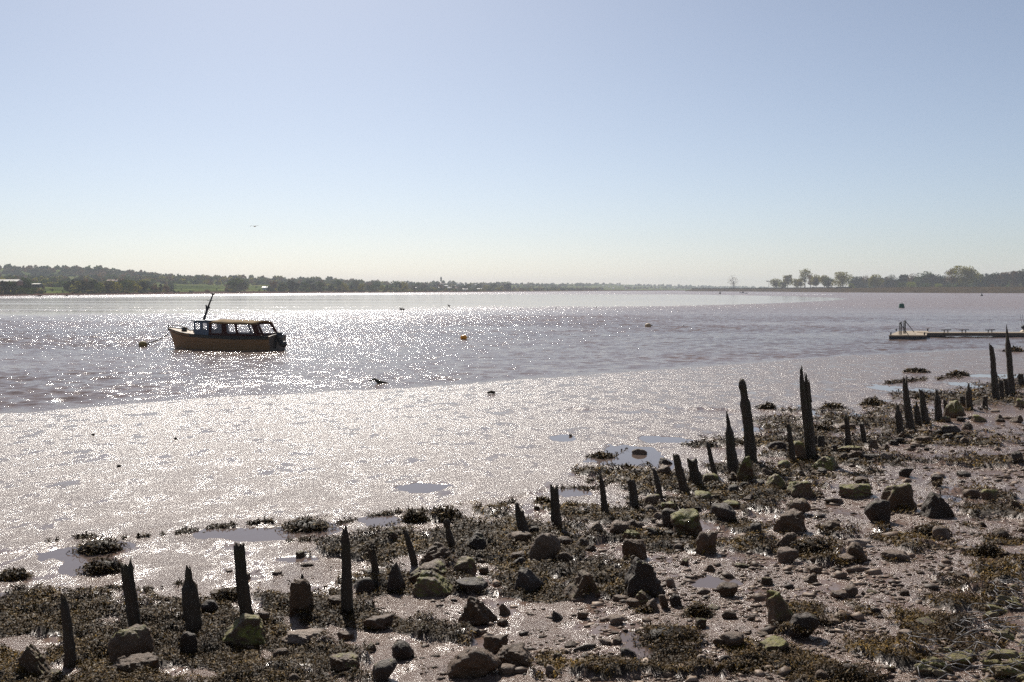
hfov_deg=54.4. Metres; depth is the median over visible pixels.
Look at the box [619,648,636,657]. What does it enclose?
rock
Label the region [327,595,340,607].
rock
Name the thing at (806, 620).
rock
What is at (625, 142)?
sky
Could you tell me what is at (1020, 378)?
timber post
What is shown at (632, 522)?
stone
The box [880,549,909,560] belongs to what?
rock
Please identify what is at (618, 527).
rock
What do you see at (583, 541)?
stone
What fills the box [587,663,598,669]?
rock
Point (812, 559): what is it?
rock
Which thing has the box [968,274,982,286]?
tree
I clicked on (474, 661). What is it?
rock
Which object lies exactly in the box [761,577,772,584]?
stone
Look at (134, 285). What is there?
tree
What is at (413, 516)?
seaweed clump
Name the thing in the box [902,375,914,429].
timber post
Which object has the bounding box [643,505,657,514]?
stone
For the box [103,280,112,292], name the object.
tree
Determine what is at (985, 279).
tree
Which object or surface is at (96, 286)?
tree
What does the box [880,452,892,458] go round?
stone
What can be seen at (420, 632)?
stone
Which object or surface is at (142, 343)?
buoy
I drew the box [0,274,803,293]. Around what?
woodland
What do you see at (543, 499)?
seaweed clump
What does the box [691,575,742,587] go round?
puddle
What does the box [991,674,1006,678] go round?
rock
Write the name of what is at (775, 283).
tree
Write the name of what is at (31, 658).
rock
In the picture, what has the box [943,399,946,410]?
timber post
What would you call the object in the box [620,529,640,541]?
rock
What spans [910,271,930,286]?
tree
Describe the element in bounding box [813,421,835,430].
seaweed clump
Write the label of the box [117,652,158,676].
rock
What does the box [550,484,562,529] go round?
timber post
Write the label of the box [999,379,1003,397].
timber post
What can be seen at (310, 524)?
seaweed clump
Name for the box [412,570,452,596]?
rock
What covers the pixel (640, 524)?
stone
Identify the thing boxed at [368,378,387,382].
driftwood branch
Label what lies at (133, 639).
rock
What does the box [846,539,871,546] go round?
rock
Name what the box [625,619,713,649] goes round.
seaweed clump
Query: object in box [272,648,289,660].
rock
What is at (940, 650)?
rock
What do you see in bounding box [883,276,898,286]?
tree
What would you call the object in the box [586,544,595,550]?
stone
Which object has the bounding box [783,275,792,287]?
tree
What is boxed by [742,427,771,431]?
puddle
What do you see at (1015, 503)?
rock
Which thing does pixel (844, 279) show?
tree
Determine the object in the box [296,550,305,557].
stone
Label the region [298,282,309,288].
tree
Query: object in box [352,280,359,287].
tree
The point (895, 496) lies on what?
rock
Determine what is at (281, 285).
tree
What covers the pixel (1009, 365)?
timber post
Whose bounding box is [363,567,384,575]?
rock
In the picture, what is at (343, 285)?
tree
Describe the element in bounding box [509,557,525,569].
rock
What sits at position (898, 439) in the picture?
stone
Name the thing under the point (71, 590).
seaweed clump
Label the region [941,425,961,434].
rock
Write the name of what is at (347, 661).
rock
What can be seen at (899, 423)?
timber post
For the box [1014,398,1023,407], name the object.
rock
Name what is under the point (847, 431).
timber post
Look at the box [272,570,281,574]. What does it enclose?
stone
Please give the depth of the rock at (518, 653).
9.17 m
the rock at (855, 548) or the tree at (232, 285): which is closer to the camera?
the rock at (855, 548)
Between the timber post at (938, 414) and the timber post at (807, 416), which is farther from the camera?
the timber post at (938, 414)
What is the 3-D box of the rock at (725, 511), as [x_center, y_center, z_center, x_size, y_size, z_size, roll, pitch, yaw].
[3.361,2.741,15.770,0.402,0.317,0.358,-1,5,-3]
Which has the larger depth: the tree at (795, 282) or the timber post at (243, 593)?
the tree at (795, 282)
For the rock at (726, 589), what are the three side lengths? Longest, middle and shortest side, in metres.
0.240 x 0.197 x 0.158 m
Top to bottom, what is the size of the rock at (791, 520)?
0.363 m
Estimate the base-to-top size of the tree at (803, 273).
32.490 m
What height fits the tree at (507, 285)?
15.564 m
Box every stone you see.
[49,668,62,674]
[210,588,218,595]
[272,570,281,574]
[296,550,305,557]
[300,563,313,566]
[368,642,376,652]
[381,532,398,539]
[418,625,431,637]
[497,619,508,625]
[529,526,538,531]
[553,652,561,658]
[564,640,576,647]
[576,537,588,547]
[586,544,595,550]
[598,638,610,644]
[613,636,621,645]
[626,519,637,529]
[636,521,644,528]
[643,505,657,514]
[647,527,663,536]
[653,512,661,518]
[663,530,675,537]
[674,543,682,549]
[680,558,688,565]
[695,618,706,628]
[708,604,720,609]
[722,610,736,618]
[728,472,736,479]
[728,483,738,491]
[734,562,749,567]
[743,494,754,500]
[747,615,754,620]
[755,479,764,486]
[757,631,767,636]
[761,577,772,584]
[762,468,773,474]
[817,467,826,474]
[840,453,846,458]
[866,589,876,593]
[880,444,889,449]
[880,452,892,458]
[887,666,895,671]
[890,440,898,444]
[895,437,904,442]
[900,589,909,595]
[916,616,938,627]
[940,416,950,421]
[942,433,953,439]
[952,572,968,579]
[956,417,965,421]
[961,421,973,429]
[978,522,986,526]
[995,414,1005,421]
[1000,628,1010,637]
[1009,415,1023,422]
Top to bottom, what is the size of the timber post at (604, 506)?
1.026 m
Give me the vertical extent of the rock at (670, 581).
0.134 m
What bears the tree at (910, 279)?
on the embankment
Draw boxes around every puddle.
[36,541,135,575]
[189,522,341,541]
[276,556,318,562]
[357,515,401,526]
[395,483,453,492]
[549,434,575,441]
[558,487,592,496]
[583,444,681,469]
[620,631,641,642]
[622,642,652,658]
[639,436,693,442]
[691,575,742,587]
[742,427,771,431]
[798,405,823,416]
[835,410,861,416]
[866,384,902,391]
[909,388,934,392]
[941,495,967,503]
[948,382,987,387]
[968,374,1017,378]
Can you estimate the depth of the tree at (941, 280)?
1329.23 m
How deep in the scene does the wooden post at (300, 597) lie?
11.21 m
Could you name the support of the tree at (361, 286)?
on the hills
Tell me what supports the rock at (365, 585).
on the mud
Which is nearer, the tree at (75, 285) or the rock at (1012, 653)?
the rock at (1012, 653)
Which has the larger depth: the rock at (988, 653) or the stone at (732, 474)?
the stone at (732, 474)
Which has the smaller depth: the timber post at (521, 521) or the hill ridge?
the timber post at (521, 521)
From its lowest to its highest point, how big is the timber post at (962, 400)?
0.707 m
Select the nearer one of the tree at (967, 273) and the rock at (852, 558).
the rock at (852, 558)
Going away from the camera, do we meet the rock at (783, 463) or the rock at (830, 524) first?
the rock at (830, 524)
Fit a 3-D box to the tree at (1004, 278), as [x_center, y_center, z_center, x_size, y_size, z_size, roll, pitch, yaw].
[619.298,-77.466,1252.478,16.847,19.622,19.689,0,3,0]
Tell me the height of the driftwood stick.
0.062 m
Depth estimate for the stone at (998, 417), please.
27.95 m
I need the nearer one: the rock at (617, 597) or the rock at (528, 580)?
the rock at (617, 597)
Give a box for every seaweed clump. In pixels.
[0,566,35,581]
[60,585,121,597]
[67,533,130,557]
[72,554,128,578]
[212,585,237,601]
[266,515,337,533]
[392,507,430,523]
[423,503,465,521]
[532,495,550,503]
[588,450,618,458]
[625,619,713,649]
[630,603,654,613]
[677,600,717,617]
[723,656,763,674]
[753,400,776,408]
[779,534,844,556]
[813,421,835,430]
[819,401,845,409]
[857,395,885,405]
[902,367,931,372]
[904,520,959,537]
[911,392,930,398]
[946,370,971,375]
[968,539,1011,557]
[999,345,1023,351]
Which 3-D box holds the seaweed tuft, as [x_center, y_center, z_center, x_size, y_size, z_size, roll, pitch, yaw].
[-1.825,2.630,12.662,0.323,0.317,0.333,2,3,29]
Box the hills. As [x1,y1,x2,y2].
[0,279,728,295]
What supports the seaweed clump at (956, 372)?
on the mud
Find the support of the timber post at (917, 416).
on the mud
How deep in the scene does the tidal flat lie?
297.63 m
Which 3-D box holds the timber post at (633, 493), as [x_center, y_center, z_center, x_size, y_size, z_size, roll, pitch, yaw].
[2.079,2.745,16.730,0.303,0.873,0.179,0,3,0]
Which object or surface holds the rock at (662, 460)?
on the mud
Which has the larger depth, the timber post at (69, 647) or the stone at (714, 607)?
the stone at (714, 607)
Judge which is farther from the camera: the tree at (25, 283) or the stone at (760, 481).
the tree at (25, 283)
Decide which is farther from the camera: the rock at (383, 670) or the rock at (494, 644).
the rock at (494, 644)
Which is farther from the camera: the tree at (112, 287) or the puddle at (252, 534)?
the tree at (112, 287)
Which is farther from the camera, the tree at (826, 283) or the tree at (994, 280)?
the tree at (826, 283)
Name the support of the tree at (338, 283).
on the hills
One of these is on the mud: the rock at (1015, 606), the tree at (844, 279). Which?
the rock at (1015, 606)
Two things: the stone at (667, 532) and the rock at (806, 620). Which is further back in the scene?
the stone at (667, 532)
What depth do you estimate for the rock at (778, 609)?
10.12 m
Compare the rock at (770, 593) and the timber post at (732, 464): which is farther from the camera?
the timber post at (732, 464)
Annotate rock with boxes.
[14,644,51,678]
[107,624,154,662]
[112,655,125,670]
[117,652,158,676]
[179,631,197,655]
[201,600,217,612]
[221,613,266,647]
[257,611,269,620]
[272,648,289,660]
[282,628,322,644]
[288,673,299,681]
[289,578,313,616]
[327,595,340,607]
[329,652,359,672]
[337,631,354,640]
[356,577,373,593]
[362,613,393,629]
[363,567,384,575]
[372,658,397,681]
[386,561,404,592]
[391,640,413,659]
[408,558,447,582]
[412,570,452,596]
[419,542,457,567]
[447,646,500,677]
[453,556,476,576]
[455,576,488,593]
[458,596,497,625]
[465,532,487,549]
[470,627,480,636]
[479,566,488,573]
[483,634,508,653]
[496,642,533,666]
[498,663,515,675]
[499,603,510,614]
[508,531,531,542]
[509,551,525,558]
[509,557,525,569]
[514,567,544,594]
[529,533,560,561]
[545,664,557,675]
[552,611,562,620]
[557,552,572,562]
[558,536,572,544]
[563,570,600,598]
[577,611,588,618]
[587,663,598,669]
[588,521,605,533]
[608,614,624,624]
[610,520,629,535]
[612,595,628,600]
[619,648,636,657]
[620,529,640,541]
[622,538,646,559]
[623,557,664,597]
[625,598,639,606]
[632,449,646,454]
[635,590,655,603]
[644,494,659,504]
[646,598,659,610]
[656,501,676,509]
[658,464,671,475]
[659,457,672,464]
[659,594,668,607]
[661,508,676,527]
[666,577,675,586]
[669,593,681,606]
[670,508,702,537]
[694,490,710,500]
[695,531,717,554]
[703,473,719,484]
[704,564,715,571]
[710,503,735,521]
[711,662,721,672]
[712,638,723,645]
[716,582,737,596]
[718,655,730,661]
[719,631,743,646]
[722,500,739,507]
[735,456,755,481]
[749,523,761,534]
[756,635,788,652]
[764,474,786,487]
[766,590,779,608]
[767,441,786,450]
[767,591,792,625]
[773,508,806,532]
[776,532,796,546]
[777,460,790,468]
[777,546,798,562]
[785,498,810,513]
[786,481,815,497]
[788,612,819,637]
[794,440,806,458]
[803,573,817,582]
[808,567,822,573]
[809,555,816,561]
[811,456,838,470]
[814,669,828,681]
[815,615,842,623]
[818,520,839,532]
[831,590,847,597]
[836,553,857,563]
[838,445,861,450]
[838,483,872,498]
[839,422,856,428]
[841,663,856,671]
[845,584,857,596]
[846,450,863,458]
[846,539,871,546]
[846,542,866,561]
[854,476,868,482]
[861,454,881,459]
[864,499,890,522]
[867,439,878,447]
[871,607,880,612]
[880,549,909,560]
[881,483,916,511]
[898,629,911,634]
[899,468,913,476]
[913,436,931,441]
[914,659,937,674]
[920,491,954,517]
[926,656,953,672]
[931,474,942,486]
[932,526,950,540]
[932,668,949,677]
[936,647,952,652]
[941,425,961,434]
[943,400,965,417]
[943,651,972,666]
[956,471,970,476]
[960,437,969,443]
[960,547,973,551]
[962,489,980,498]
[963,649,977,659]
[971,414,986,421]
[979,650,1001,660]
[979,659,1000,666]
[980,489,998,500]
[981,611,998,620]
[981,666,990,672]
[984,604,1007,613]
[989,649,1020,658]
[989,665,1017,676]
[991,528,1009,538]
[991,629,1014,641]
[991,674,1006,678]
[996,595,1018,603]
[999,658,1023,670]
[1005,600,1023,609]
[1006,665,1023,673]
[1007,500,1021,509]
[1011,451,1023,463]
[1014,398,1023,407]
[1015,674,1023,681]
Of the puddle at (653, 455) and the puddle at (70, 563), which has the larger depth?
the puddle at (653, 455)
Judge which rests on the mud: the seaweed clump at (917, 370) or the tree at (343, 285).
the seaweed clump at (917, 370)
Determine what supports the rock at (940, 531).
on the mud
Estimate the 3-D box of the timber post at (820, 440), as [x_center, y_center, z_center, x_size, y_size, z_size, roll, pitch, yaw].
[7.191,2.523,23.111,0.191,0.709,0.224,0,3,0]
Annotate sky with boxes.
[0,0,1023,287]
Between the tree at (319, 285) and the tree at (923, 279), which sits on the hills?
the tree at (319, 285)
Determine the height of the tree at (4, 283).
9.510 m
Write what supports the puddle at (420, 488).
on the mud
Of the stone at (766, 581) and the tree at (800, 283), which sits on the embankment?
the tree at (800, 283)
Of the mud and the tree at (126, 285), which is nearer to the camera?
the mud
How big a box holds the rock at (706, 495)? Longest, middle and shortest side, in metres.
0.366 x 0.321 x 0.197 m
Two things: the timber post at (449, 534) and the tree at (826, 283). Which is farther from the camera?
the tree at (826, 283)
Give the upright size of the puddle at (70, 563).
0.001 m
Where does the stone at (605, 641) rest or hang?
on the mud
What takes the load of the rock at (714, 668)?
on the mud
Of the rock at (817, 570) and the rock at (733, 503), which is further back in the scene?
the rock at (733, 503)
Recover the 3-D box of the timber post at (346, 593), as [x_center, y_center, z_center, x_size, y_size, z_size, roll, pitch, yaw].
[-1.861,2.759,11.302,0.164,1.374,0.145,0,3,0]
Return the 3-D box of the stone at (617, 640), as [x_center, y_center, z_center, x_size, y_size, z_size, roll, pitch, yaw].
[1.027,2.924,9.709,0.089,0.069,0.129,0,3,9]
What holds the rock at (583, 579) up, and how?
on the mud
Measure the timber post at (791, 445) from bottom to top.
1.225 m
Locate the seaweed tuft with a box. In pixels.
[356,536,381,558]
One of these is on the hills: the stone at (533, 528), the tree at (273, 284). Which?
the tree at (273, 284)
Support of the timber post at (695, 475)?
on the mud
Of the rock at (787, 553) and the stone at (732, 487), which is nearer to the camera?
the rock at (787, 553)
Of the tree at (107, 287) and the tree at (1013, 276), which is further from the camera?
the tree at (1013, 276)
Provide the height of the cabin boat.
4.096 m
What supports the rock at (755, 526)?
on the mud
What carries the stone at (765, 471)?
on the mud
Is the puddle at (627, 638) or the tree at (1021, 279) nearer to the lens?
the puddle at (627, 638)
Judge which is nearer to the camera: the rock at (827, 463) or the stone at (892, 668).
the stone at (892, 668)
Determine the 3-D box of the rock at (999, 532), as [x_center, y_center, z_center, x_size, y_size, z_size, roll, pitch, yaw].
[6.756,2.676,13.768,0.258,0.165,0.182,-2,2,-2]
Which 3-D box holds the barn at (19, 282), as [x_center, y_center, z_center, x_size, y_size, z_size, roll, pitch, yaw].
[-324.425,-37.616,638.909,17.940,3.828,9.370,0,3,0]
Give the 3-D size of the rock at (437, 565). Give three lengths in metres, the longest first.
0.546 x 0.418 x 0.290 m
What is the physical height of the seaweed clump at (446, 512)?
0.390 m
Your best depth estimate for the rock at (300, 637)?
10.27 m
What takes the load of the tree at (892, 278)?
on the embankment
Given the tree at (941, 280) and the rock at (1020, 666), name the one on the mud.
the rock at (1020, 666)
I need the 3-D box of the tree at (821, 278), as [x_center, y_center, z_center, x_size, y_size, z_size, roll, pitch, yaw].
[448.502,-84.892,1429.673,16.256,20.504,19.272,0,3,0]
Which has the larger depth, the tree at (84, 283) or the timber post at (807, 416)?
the tree at (84, 283)
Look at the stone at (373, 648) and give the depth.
9.84 m
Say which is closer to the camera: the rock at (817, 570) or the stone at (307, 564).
the rock at (817, 570)
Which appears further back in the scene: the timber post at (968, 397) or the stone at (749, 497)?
the timber post at (968, 397)
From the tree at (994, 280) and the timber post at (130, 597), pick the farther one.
the tree at (994, 280)
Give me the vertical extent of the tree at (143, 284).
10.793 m
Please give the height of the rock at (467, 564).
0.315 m
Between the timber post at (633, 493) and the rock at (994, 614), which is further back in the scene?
the timber post at (633, 493)
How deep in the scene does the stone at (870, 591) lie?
11.23 m
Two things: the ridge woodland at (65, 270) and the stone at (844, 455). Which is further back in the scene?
the ridge woodland at (65, 270)
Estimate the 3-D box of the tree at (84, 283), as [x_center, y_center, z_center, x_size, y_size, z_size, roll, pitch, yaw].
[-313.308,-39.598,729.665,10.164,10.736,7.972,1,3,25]
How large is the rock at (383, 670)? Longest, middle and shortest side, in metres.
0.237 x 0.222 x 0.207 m
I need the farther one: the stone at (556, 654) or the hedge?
the hedge
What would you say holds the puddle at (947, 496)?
on the mud
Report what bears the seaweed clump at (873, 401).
on the mud
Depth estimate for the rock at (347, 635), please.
10.29 m
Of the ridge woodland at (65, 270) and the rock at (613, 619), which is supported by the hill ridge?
the ridge woodland at (65, 270)
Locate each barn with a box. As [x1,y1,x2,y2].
[0,279,23,284]
[32,283,42,287]
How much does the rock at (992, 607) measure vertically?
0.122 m
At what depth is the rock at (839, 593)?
11.13 m
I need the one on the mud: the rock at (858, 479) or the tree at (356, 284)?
the rock at (858, 479)
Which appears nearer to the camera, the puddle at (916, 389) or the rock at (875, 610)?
the rock at (875, 610)
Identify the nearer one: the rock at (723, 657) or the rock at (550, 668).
the rock at (550, 668)
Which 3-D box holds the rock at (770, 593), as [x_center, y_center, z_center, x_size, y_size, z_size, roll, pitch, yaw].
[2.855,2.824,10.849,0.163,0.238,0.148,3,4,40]
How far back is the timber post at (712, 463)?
19.71 m
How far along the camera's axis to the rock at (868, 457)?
21.41 m
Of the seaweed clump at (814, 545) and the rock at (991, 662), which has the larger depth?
the seaweed clump at (814, 545)
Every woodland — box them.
[0,263,375,287]
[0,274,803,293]
[852,276,1022,287]
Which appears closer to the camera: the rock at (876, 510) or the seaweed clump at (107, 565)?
the seaweed clump at (107, 565)
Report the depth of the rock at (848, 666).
8.60 m
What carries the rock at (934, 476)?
on the mud
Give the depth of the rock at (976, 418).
27.96 m
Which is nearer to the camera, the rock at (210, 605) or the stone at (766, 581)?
the rock at (210, 605)
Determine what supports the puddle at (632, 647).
on the mud
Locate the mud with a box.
[0,347,1023,681]
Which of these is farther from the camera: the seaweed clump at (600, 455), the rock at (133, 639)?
the seaweed clump at (600, 455)
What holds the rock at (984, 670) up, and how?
on the mud
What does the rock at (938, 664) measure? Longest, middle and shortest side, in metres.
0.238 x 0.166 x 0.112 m
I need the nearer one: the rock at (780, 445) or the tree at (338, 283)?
the rock at (780, 445)
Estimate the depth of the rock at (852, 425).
26.68 m
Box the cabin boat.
[168,293,286,350]
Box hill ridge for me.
[0,268,399,288]
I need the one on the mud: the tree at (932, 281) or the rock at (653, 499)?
the rock at (653, 499)
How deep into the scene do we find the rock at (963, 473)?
19.25 m
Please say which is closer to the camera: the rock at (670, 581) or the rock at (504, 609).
the rock at (504, 609)
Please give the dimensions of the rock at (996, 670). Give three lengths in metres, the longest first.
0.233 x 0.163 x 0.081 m
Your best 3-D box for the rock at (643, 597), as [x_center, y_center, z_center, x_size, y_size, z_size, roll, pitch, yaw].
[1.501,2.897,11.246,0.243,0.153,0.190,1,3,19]
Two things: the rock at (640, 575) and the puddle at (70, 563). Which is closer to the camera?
the rock at (640, 575)
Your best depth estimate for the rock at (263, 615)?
11.04 m
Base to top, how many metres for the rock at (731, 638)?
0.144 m
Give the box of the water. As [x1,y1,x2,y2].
[0,291,1023,413]
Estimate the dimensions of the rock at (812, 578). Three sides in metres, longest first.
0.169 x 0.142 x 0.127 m
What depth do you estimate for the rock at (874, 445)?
23.43 m
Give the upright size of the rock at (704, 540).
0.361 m
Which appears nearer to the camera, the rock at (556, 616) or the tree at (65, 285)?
the rock at (556, 616)
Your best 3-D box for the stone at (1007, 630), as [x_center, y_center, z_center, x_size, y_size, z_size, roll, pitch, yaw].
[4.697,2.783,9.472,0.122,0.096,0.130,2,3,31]
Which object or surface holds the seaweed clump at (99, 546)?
on the mud
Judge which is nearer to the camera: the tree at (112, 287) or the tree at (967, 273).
the tree at (112, 287)
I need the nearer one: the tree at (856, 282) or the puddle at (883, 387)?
the puddle at (883, 387)
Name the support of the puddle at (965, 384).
on the mud
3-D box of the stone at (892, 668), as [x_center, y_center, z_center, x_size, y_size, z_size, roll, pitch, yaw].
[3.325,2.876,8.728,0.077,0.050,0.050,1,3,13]
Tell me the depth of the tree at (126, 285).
793.73 m
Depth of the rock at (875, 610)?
10.44 m
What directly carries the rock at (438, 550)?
on the mud
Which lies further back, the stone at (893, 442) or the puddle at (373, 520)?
the stone at (893, 442)
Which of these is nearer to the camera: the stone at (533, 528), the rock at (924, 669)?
the rock at (924, 669)
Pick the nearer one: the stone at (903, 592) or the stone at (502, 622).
the stone at (502, 622)
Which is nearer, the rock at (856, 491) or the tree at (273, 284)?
the rock at (856, 491)
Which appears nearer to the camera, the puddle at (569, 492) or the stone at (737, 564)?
the stone at (737, 564)
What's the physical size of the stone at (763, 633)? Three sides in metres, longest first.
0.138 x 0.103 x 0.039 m
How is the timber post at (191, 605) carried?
on the mud
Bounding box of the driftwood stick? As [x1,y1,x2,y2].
[573,644,595,650]
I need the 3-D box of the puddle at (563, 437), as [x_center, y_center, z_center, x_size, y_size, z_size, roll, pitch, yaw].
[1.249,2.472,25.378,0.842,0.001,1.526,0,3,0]
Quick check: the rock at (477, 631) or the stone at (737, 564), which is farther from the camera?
the stone at (737, 564)
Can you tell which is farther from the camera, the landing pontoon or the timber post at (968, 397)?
the landing pontoon
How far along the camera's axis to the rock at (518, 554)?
13.45 m
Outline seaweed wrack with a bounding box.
[17,373,1023,677]
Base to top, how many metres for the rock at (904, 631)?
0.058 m
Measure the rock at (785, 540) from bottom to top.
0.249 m
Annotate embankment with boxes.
[685,287,1023,292]
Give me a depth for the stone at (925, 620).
10.01 m
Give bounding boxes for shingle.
[8,408,1023,681]
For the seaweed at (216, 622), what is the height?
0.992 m
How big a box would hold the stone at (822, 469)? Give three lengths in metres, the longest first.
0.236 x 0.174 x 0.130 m
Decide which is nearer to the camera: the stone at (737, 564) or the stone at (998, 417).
the stone at (737, 564)
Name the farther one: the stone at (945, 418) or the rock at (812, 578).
the stone at (945, 418)
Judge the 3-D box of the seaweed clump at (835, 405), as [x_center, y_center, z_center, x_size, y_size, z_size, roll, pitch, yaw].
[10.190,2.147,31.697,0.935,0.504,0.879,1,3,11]
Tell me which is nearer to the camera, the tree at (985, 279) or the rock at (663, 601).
the rock at (663, 601)
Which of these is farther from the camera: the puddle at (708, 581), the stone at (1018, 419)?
the stone at (1018, 419)
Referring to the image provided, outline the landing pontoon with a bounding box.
[889,320,1023,339]
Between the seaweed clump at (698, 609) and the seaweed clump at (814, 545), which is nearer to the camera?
the seaweed clump at (698, 609)
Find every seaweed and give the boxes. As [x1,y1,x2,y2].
[0,374,1023,681]
[907,563,1023,681]
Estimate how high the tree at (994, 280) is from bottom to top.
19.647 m
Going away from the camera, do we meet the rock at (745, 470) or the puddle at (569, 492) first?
the puddle at (569, 492)
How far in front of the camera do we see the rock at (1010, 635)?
9.41 m
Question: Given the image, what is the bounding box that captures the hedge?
[692,287,851,288]
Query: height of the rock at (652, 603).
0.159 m
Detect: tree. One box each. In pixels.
[0,280,9,293]
[1,280,19,293]
[18,279,29,288]
[62,282,70,290]
[70,281,81,289]
[76,280,91,292]
[93,282,104,291]
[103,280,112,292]
[107,281,118,291]
[120,279,134,290]
[129,281,142,292]
[137,281,148,290]
[151,283,158,290]
[227,279,242,289]
[235,280,245,290]
[270,281,277,287]
[279,282,286,291]
[286,280,298,291]
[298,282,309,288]
[316,281,324,289]
[331,280,343,286]
[340,283,348,289]
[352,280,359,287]
[358,283,365,289]
[389,280,401,287]
[503,283,511,288]
[770,278,781,287]
[778,281,786,287]
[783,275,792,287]
[791,278,797,286]
[797,279,803,286]
[798,268,812,286]
[809,274,820,286]
[818,275,828,284]
[823,277,833,286]
[831,272,853,286]
[847,276,864,287]
[862,275,869,286]
[867,274,883,287]
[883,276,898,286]
[888,275,897,286]
[898,274,908,284]
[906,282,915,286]
[907,273,917,285]
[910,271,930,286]
[926,273,938,285]
[935,274,947,286]
[944,267,958,286]
[946,265,982,286]
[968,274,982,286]
[981,273,990,284]
[988,272,1000,285]
[997,272,1010,286]
[1008,271,1021,286]
[1017,269,1023,286]
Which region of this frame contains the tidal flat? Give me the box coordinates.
[0,294,845,318]
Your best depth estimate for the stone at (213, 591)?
12.10 m
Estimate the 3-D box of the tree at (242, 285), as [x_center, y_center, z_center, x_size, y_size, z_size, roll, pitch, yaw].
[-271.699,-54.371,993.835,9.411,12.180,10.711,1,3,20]
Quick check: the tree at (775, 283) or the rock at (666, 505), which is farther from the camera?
the tree at (775, 283)
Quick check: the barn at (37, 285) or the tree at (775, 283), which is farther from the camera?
the tree at (775, 283)
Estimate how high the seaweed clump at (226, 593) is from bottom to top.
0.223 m
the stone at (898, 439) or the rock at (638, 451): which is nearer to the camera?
the rock at (638, 451)
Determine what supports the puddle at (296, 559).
on the mud
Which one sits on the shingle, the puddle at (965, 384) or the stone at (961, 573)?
the stone at (961, 573)
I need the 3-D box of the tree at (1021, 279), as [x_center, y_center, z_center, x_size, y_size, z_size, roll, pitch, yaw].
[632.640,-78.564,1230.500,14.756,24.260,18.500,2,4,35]
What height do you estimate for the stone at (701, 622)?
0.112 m
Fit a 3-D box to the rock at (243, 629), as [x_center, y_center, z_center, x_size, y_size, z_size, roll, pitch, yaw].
[-2.819,3.019,10.418,0.547,0.328,0.474,0,4,-9]
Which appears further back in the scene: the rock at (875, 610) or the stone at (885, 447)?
the stone at (885, 447)
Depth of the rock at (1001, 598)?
10.61 m
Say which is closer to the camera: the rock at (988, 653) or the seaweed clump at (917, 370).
the rock at (988, 653)
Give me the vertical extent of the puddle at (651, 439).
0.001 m
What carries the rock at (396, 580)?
on the mud
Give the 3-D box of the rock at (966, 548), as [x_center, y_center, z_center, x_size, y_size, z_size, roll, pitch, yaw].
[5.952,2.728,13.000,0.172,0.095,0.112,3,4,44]
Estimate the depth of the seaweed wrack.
15.17 m
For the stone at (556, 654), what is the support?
on the mud
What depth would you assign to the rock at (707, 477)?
18.77 m
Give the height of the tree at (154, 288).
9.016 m
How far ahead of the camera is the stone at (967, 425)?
26.26 m
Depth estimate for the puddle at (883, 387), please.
38.57 m
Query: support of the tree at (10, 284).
on the hills
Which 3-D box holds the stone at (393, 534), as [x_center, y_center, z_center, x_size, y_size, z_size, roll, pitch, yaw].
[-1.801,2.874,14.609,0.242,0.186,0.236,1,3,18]
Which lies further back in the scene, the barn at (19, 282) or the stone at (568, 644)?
the barn at (19, 282)
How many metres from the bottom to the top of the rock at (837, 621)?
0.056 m
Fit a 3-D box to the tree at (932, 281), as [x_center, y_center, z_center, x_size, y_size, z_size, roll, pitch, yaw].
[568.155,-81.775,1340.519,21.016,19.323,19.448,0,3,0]
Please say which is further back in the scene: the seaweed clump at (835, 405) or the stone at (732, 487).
the seaweed clump at (835, 405)
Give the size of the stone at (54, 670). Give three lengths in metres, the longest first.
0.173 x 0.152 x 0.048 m
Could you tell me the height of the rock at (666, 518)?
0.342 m
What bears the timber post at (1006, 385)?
on the mud
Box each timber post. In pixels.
[60,594,76,667]
[120,558,140,627]
[181,565,201,631]
[233,542,252,615]
[341,525,352,612]
[367,543,378,572]
[404,529,417,565]
[443,518,454,546]
[515,503,529,531]
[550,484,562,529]
[599,474,609,512]
[627,478,637,509]
[652,468,663,498]
[673,454,689,493]
[687,458,703,485]
[706,442,717,474]
[725,411,738,473]
[739,378,757,462]
[786,423,795,462]
[799,365,815,458]
[817,434,824,447]
[844,415,851,444]
[859,422,866,442]
[895,404,903,434]
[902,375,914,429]
[914,401,921,424]
[918,388,929,423]
[934,389,942,420]
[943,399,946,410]
[959,396,965,405]
[965,383,972,409]
[982,396,987,408]
[989,343,999,399]
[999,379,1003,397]
[1004,379,1009,395]
[1005,325,1015,393]
[1018,373,1023,385]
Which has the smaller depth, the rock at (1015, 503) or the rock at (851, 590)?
the rock at (851, 590)
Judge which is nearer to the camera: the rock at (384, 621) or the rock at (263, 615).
the rock at (384, 621)
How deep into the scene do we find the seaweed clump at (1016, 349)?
62.89 m
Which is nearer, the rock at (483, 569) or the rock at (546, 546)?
the rock at (483, 569)
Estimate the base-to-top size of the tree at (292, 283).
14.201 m
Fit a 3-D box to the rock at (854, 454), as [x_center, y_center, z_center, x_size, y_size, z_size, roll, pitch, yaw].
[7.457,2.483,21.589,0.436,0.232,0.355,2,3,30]
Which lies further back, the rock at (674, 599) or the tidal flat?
the tidal flat
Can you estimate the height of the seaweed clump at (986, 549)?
0.289 m
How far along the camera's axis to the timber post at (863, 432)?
23.77 m
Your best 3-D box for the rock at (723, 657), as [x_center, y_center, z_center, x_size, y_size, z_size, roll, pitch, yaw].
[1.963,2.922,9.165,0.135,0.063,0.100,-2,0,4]

